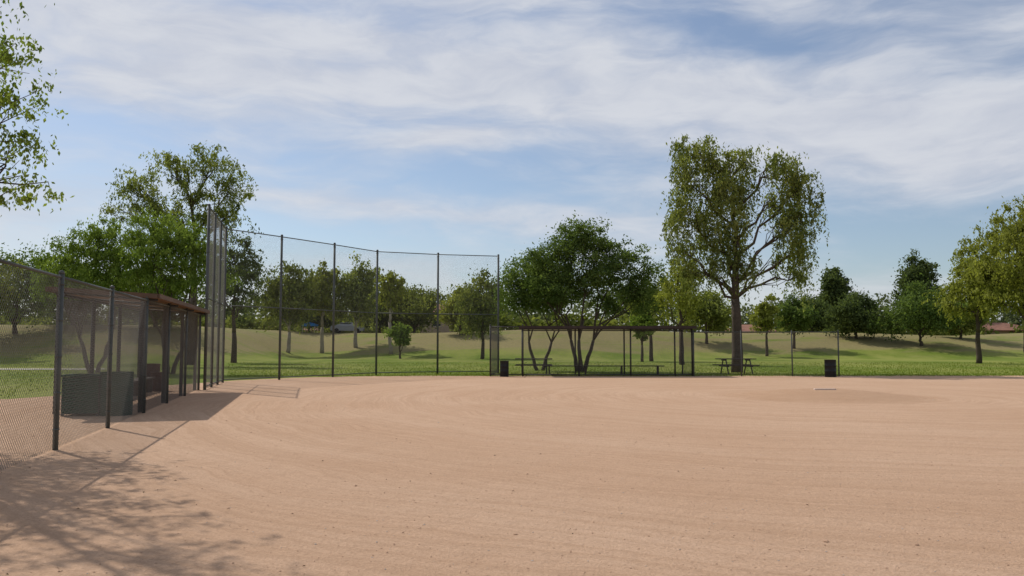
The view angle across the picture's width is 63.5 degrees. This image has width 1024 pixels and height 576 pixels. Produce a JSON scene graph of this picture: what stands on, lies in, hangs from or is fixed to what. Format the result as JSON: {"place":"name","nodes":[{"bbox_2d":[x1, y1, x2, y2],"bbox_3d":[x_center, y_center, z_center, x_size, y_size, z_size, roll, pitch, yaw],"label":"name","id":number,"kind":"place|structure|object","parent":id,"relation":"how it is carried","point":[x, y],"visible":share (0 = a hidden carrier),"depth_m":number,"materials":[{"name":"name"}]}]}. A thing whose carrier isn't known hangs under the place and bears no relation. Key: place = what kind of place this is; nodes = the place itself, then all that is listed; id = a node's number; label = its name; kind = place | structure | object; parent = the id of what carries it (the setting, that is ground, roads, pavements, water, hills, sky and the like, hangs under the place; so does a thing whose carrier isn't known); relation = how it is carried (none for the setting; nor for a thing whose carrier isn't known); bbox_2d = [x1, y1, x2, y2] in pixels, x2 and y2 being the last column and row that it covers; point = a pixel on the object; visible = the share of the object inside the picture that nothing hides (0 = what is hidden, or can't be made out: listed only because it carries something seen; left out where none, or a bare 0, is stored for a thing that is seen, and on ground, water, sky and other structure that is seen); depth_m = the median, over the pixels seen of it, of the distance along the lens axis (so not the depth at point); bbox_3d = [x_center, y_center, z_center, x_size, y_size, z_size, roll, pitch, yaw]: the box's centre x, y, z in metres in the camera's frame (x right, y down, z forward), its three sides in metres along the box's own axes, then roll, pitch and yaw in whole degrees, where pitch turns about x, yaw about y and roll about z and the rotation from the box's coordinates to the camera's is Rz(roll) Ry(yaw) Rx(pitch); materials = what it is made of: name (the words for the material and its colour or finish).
{"place":"outdoors","nodes":[
{"label":"outdoors","id":0,"kind":"place"},
{"bbox_2d":[0,369,95,369],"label":"concrete path","id":1,"kind":"structure","parent":0,"point":[35,369],"depth_m":48.14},
{"bbox_2d":[147,363,159,375],"bbox_3d":[-11.750,2.882,26.867,0.624,0.851,0.624,0,-4,0],"label":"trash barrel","id":2,"kind":"object","parent":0,"point":[152,368],"visible":0.13,"depth_m":26.66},
{"bbox_2d":[0,325,1023,398],"bbox_3d":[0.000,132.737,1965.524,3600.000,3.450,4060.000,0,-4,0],"label":"ground","id":3,"kind":"structure","parent":0,"point":[997,349],"depth_m":86.86,"materials":[{"name":"green plant"}]},
{"bbox_2d":[0,253,30,319],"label":"elm tree","id":4,"kind":"object","parent":3,"relation":"on","point":[1,285],"visible":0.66,"depth_m":68.95,"materials":[{"name":"green plant"}]},
{"bbox_2d":[0,239,68,333],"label":"elm tree","id":5,"kind":"object","parent":3,"relation":"on","point":[23,258],"visible":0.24,"depth_m":74.55,"materials":[{"name":"green plant"}]},
{"bbox_2d":[0,0,73,216],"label":"cottonwood tree","id":6,"kind":"object","parent":3,"relation":"on","point":[6,57],"visible":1,"depth_m":13.49,"materials":[{"name":"green plant"}]},
{"bbox_2d":[21,259,109,324],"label":"elm tree","id":7,"kind":"object","parent":3,"relation":"on","point":[75,300],"visible":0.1,"depth_m":82.03,"materials":[{"name":"green plant"}]},
{"bbox_2d":[27,214,150,372],"bbox_3d":[-21.831,0.350,42.708,6.606,8.453,4.640,0,-4,0],"label":"palo verde tree","id":8,"kind":"object","parent":3,"relation":"on","point":[89,271],"visible":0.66,"depth_m":42.63,"materials":[{"name":"green plant"}]},
{"bbox_2d":[0,259,201,468],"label":"chain link fence","id":9,"kind":"object","parent":3,"relation":"on","point":[58,338],"visible":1,"depth_m":13.62,"materials":[{"name":"metal"}]},
{"bbox_2d":[45,286,209,412],"bbox_3d":[-9.913,1.675,22.299,2.275,2.768,9.475,1,-4,-14],"label":"dugout","id":10,"kind":"object","parent":3,"relation":"on","point":[162,299],"visible":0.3,"depth_m":20.58,"materials":[{"name":"paint"}]},
{"bbox_2d":[102,271,209,326],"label":"elm tree","id":11,"kind":"object","parent":3,"relation":"on","point":[179,297],"visible":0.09,"depth_m":79.29,"materials":[{"name":"green plant"}]},
{"bbox_2d":[103,205,242,373],"bbox_3d":[-17.245,0.141,41.965,6.997,8.746,4.247,0,-4,0],"label":"palo verde tree","id":12,"kind":"object","parent":3,"relation":"on","point":[170,245],"visible":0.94,"depth_m":41.69,"materials":[{"name":"green plant"}]},
{"bbox_2d":[97,140,257,363],"bbox_3d":[-24.247,-2.457,60.305,11.329,16.367,4.783,0,-4,0],"label":"cottonwood tree","id":13,"kind":"object","parent":3,"relation":"on","point":[198,192],"visible":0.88,"depth_m":60.19,"materials":[{"name":"green plant"}]},
{"bbox_2d":[198,223,274,362],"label":"elm tree","id":14,"kind":"object","parent":3,"relation":"on","point":[234,258],"visible":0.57,"depth_m":65.99,"materials":[{"name":"green plant"}]},
{"bbox_2d":[248,260,329,352],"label":"gum tree","id":15,"kind":"object","parent":3,"relation":"on","point":[292,314],"visible":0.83,"depth_m":91.16,"materials":[{"name":"green plant"}]},
{"bbox_2d":[273,298,338,331],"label":"elm tree","id":16,"kind":"object","parent":3,"relation":"on","point":[324,319],"visible":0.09,"depth_m":114.50,"materials":[{"name":"green plant"}]},
{"bbox_2d":[302,322,317,332],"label":"canopy tent","id":17,"kind":"object","parent":3,"relation":"on","point":[312,324],"visible":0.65,"depth_m":110.56,"materials":[{"name":"blue fabric"}]},
{"bbox_2d":[310,258,342,352],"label":"gum tree","id":18,"kind":"object","parent":3,"relation":"on","point":[325,280],"visible":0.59,"depth_m":94.72,"materials":[{"name":"green plant"}]},
{"bbox_2d":[330,322,364,332],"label":"parked car","id":19,"kind":"object","parent":3,"relation":"on","point":[344,326],"visible":0.59,"depth_m":113.02,"materials":[{"name":"paint"}]},
{"bbox_2d":[203,204,498,389],"bbox_3d":[-7.014,0.909,35.663,4.061,6.200,18.037,-2,-5,31],"label":"backstop fence","id":20,"kind":"object","parent":3,"relation":"on","point":[221,226],"visible":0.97,"depth_m":35.19,"materials":[{"name":"metal"}]},
{"bbox_2d":[327,251,385,347],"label":"gum tree","id":21,"kind":"object","parent":3,"relation":"on","point":[369,286],"visible":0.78,"depth_m":96.08,"materials":[{"name":"green plant"}]},
{"bbox_2d":[347,282,406,332],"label":"elm tree","id":22,"kind":"object","parent":3,"relation":"on","point":[374,321],"visible":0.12,"depth_m":114.49,"materials":[{"name":"green plant"}]},
{"bbox_2d":[372,270,409,353],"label":"tree","id":23,"kind":"object","parent":3,"relation":"on","point":[385,293],"visible":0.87,"depth_m":89.74,"materials":[{"name":"green plant"}]},
{"bbox_2d":[383,320,413,358],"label":"tree","id":24,"kind":"object","parent":3,"relation":"on","point":[399,337],"visible":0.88,"depth_m":83.48,"materials":[{"name":"green plant"}]},
{"bbox_2d":[374,284,448,332],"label":"elm tree","id":25,"kind":"object","parent":3,"relation":"on","point":[417,305],"visible":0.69,"depth_m":112.27,"materials":[{"name":"green plant"}]},
{"bbox_2d":[418,313,453,332],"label":"walls","id":26,"kind":"structure","parent":3,"relation":"on","point":[444,329],"depth_m":131.94,"materials":[{"name":"paint"}]},
{"bbox_2d":[432,283,471,334],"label":"ash tree","id":27,"kind":"object","parent":3,"relation":"on","point":[447,307],"visible":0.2,"depth_m":99.36,"materials":[{"name":"green plant"}]},
{"bbox_2d":[447,264,509,358],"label":"ash tree","id":28,"kind":"object","parent":3,"relation":"on","point":[478,301],"visible":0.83,"depth_m":81.31,"materials":[{"name":"green plant"}]},
{"bbox_2d":[500,361,508,376],"bbox_3d":[-0.350,3.690,37.837,0.416,0.721,0.416,0,-4,0],"label":"trash barrel","id":29,"kind":"object","parent":3,"relation":"on","point":[504,368],"visible":1,"depth_m":37.67,"materials":[{"name":"plastic"}]},
{"bbox_2d":[489,324,523,375],"bbox_3d":[-0.250,3.067,40.160,1.583,2.500,4.029,0,-4,0],"label":"chain link fence","id":30,"kind":"object","parent":3,"relation":"on","point":[491,359],"visible":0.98,"depth_m":38.23,"materials":[{"name":"metal"}]},
{"bbox_2d":[0,375,1023,575],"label":"dirt infield","id":31,"kind":"object","parent":3,"relation":"on","point":[302,448],"visible":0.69,"depth_m":8.97,"materials":[{"name":"brown soil"}]},
{"bbox_2d":[61,374,100,415],"bbox_3d":[-8.950,2.224,17.390,0.780,0.865,0.720,1,-4,-9],"label":"equipment bin","id":32,"kind":"object","parent":31,"relation":"on","point":[83,393],"visible":0.42,"depth_m":17.07,"materials":[{"name":"paint"}]},
{"bbox_2d":[99,371,133,415],"bbox_3d":[-8.311,2.216,17.390,0.666,0.901,0.666,0,-4,0],"label":"trash barrel","id":33,"kind":"object","parent":31,"relation":"on","point":[117,393],"visible":0.52,"depth_m":17.14,"materials":[{"name":"plastic"}]},
{"bbox_2d":[151,372,161,391],"bbox_3d":[-11.150,2.960,26.160,0.520,0.601,0.520,0,-4,0],"label":"trash barrel","id":34,"kind":"object","parent":31,"relation":"on","point":[157,381],"visible":0.18,"depth_m":25.93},
{"bbox_2d":[0,396,1023,575],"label":"gravel","id":35,"kind":"structure","parent":31,"relation":"on","point":[531,510],"depth_m":7.45,"materials":[{"name":"gravel"}]},
{"bbox_2d":[720,388,936,403],"bbox_3d":[8.800,2.970,23.353,6.200,0.214,6.200,0,-4,0],"label":"pitchers mound","id":36,"kind":"object","parent":31,"relation":"on","point":[836,396],"visible":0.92,"depth_m":22.00,"materials":[{"name":"brown soil"}]},
{"bbox_2d":[813,388,835,389],"bbox_3d":[8.750,2.841,23.161,0.600,0.056,0.150,0,-4,0],"label":"pitching rubber","id":37,"kind":"object","parent":36,"relation":"on","point":[824,389],"visible":0.89,"depth_m":23.15,"materials":[{"name":"white rubber"}]},
{"bbox_2d":[0,309,1023,335],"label":"distant hedge","id":38,"kind":"object","parent":3,"relation":"on","point":[574,319],"visible":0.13,"depth_m":124.41,"materials":[{"name":"green plant"}]},
{"bbox_2d":[1,288,1023,333],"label":"distant trees","id":39,"kind":"object","parent":3,"relation":"on","point":[1009,317],"visible":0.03,"depth_m":155.64,"materials":[{"name":"green plant"}]},
{"bbox_2d":[515,358,551,373],"bbox_3d":[1.100,3.938,41.629,1.850,0.789,1.650,0,-4,3],"label":"picnic table","id":40,"kind":"object","parent":3,"relation":"on","point":[535,364],"visible":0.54,"depth_m":41.47,"materials":[{"name":"wood"}]},
{"bbox_2d":[486,247,583,370],"bbox_3d":[1.478,1.241,46.871,5.886,7.251,4.371,0,-4,0],"label":"mesquite tree","id":41,"kind":"object","parent":3,"relation":"on","point":[511,276],"visible":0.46,"depth_m":46.73,"materials":[{"name":"green plant"}]},
{"bbox_2d":[514,210,674,371],"bbox_3d":[4.452,0.271,45.098,8.454,8.938,5.543,-1,-4,20],"label":"mesquite tree","id":42,"kind":"object","parent":3,"relation":"on","point":[580,241],"visible":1,"depth_m":44.69,"materials":[{"name":"green plant"}]},
{"bbox_2d":[519,326,696,375],"bbox_3d":[4.425,3.029,39.486,8.190,2.385,2.775,0,-4,0],"label":"dugout","id":43,"kind":"object","parent":3,"relation":"on","point":[575,329],"visible":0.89,"depth_m":38.42,"materials":[{"name":"paint"}]},
{"bbox_2d":[627,314,655,361],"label":"ash tree","id":44,"kind":"object","parent":3,"relation":"on","point":[644,320],"visible":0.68,"depth_m":69.58,"materials":[{"name":"green plant"}]},
{"bbox_2d":[623,276,673,360],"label":"ash tree","id":45,"kind":"object","parent":3,"relation":"on","point":[654,313],"visible":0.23,"depth_m":71.72,"materials":[{"name":"green plant"}]},
{"bbox_2d":[650,257,711,364],"bbox_3d":[11.944,1.665,60.230,4.549,8.154,5.905,0,-4,0],"label":"ash tree","id":46,"kind":"object","parent":3,"relation":"on","point":[668,293],"visible":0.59,"depth_m":59.69,"materials":[{"name":"green plant"}]},
{"bbox_2d":[670,288,742,343],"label":"ash tree","id":47,"kind":"object","parent":3,"relation":"on","point":[715,321],"visible":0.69,"depth_m":95.39,"materials":[{"name":"green plant"}]},
{"bbox_2d":[713,358,759,374],"bbox_3d":[11.200,3.925,41.430,1.850,0.789,1.650,0,-4,-3],"label":"picnic table","id":48,"kind":"object","parent":3,"relation":"on","point":[745,364],"visible":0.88,"depth_m":41.47,"materials":[{"name":"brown wood"}]},
{"bbox_2d":[655,134,829,372],"bbox_3d":[12.351,-1.869,43.991,9.130,13.010,4.316,0,-4,0],"label":"willow tree","id":49,"kind":"object","parent":3,"relation":"on","point":[735,199],"visible":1,"depth_m":43.96,"materials":[{"name":"green plant"}]},
{"bbox_2d":[746,293,785,355],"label":"ash tree","id":50,"kind":"object","parent":3,"relation":"on","point":[764,311],"visible":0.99,"depth_m":87.69,"materials":[{"name":"green plant"}]},
{"bbox_2d":[693,330,839,375],"bbox_3d":[11.750,3.066,38.280,6.776,2.250,0.072,0,-4,0],"label":"chain link fence","id":51,"kind":"object","parent":3,"relation":"on","point":[791,348],"visible":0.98,"depth_m":38.28,"materials":[{"name":"metal"}]},
{"bbox_2d":[773,291,824,348],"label":"ash tree","id":52,"kind":"object","parent":3,"relation":"on","point":[790,312],"visible":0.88,"depth_m":92.11,"materials":[{"name":"green plant"}]},
{"bbox_2d":[791,294,835,331],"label":"ash tree","id":53,"kind":"object","parent":3,"relation":"on","point":[819,324],"visible":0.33,"depth_m":110.80,"materials":[{"name":"green plant"}]},
{"bbox_2d":[824,360,835,376],"bbox_3d":[14.400,3.633,37.440,0.520,0.781,0.520,0,-4,0],"label":"trash barrel","id":54,"kind":"object","parent":3,"relation":"on","point":[830,367],"visible":0.99,"depth_m":37.23,"materials":[{"name":"plastic"}]},
{"bbox_2d":[814,264,857,311],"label":"pine tree","id":55,"kind":"object","parent":3,"relation":"on","point":[833,284],"visible":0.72,"depth_m":138.25,"materials":[{"name":"green plant"}]},
{"bbox_2d":[819,289,888,338],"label":"ash tree","id":56,"kind":"object","parent":3,"relation":"on","point":[848,313],"visible":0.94,"depth_m":97.03,"materials":[{"name":"green plant"}]},
{"bbox_2d":[887,249,945,309],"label":"pine tree","id":57,"kind":"object","parent":3,"relation":"on","point":[924,267],"visible":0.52,"depth_m":139.51,"materials":[{"name":"green plant"}]},
{"bbox_2d":[860,273,985,345],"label":"ash tree","id":58,"kind":"object","parent":3,"relation":"on","point":[917,317],"visible":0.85,"depth_m":92.25,"materials":[{"name":"green plant"}]},
{"bbox_2d":[930,297,997,338],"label":"ash tree","id":59,"kind":"object","parent":3,"relation":"on","point":[971,324],"visible":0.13,"depth_m":99.23,"materials":[{"name":"green plant"}]},
{"bbox_2d":[921,242,1021,363],"bbox_3d":[35.640,1.157,63.915,6.322,9.647,7.805,3,-5,-41],"label":"sycamore tree","id":60,"kind":"object","parent":3,"relation":"on","point":[952,294],"visible":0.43,"depth_m":64.08,"materials":[{"name":"green plant"}]},
{"bbox_2d":[948,194,1023,351],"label":"sycamore tree","id":61,"kind":"object","parent":3,"relation":"on","point":[1010,268],"visible":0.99,"depth_m":59.84,"materials":[{"name":"green plant"}]},
{"bbox_2d":[984,331,1019,333],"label":"walls","id":62,"kind":"structure","parent":3,"relation":"on","point":[1003,332],"depth_m":128.28,"materials":[{"name":"paint"}]},
{"bbox_2d":[982,323,1023,330],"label":"roof","id":63,"kind":"structure","parent":62,"relation":"on","point":[1001,326],"depth_m":129.22,"materials":[{"name":"ceramic"}]},
{"bbox_2d":[0,0,1023,331],"label":"sky","id":64,"kind":"structure","parent":0,"point":[457,128],"materials":[{"name":"blue"}]},
{"bbox_2d":[727,325,776,331],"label":"roof","id":65,"kind":"structure","parent":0,"point":[745,328],"depth_m":131.06,"materials":[{"name":"ceramic"}]}
]}

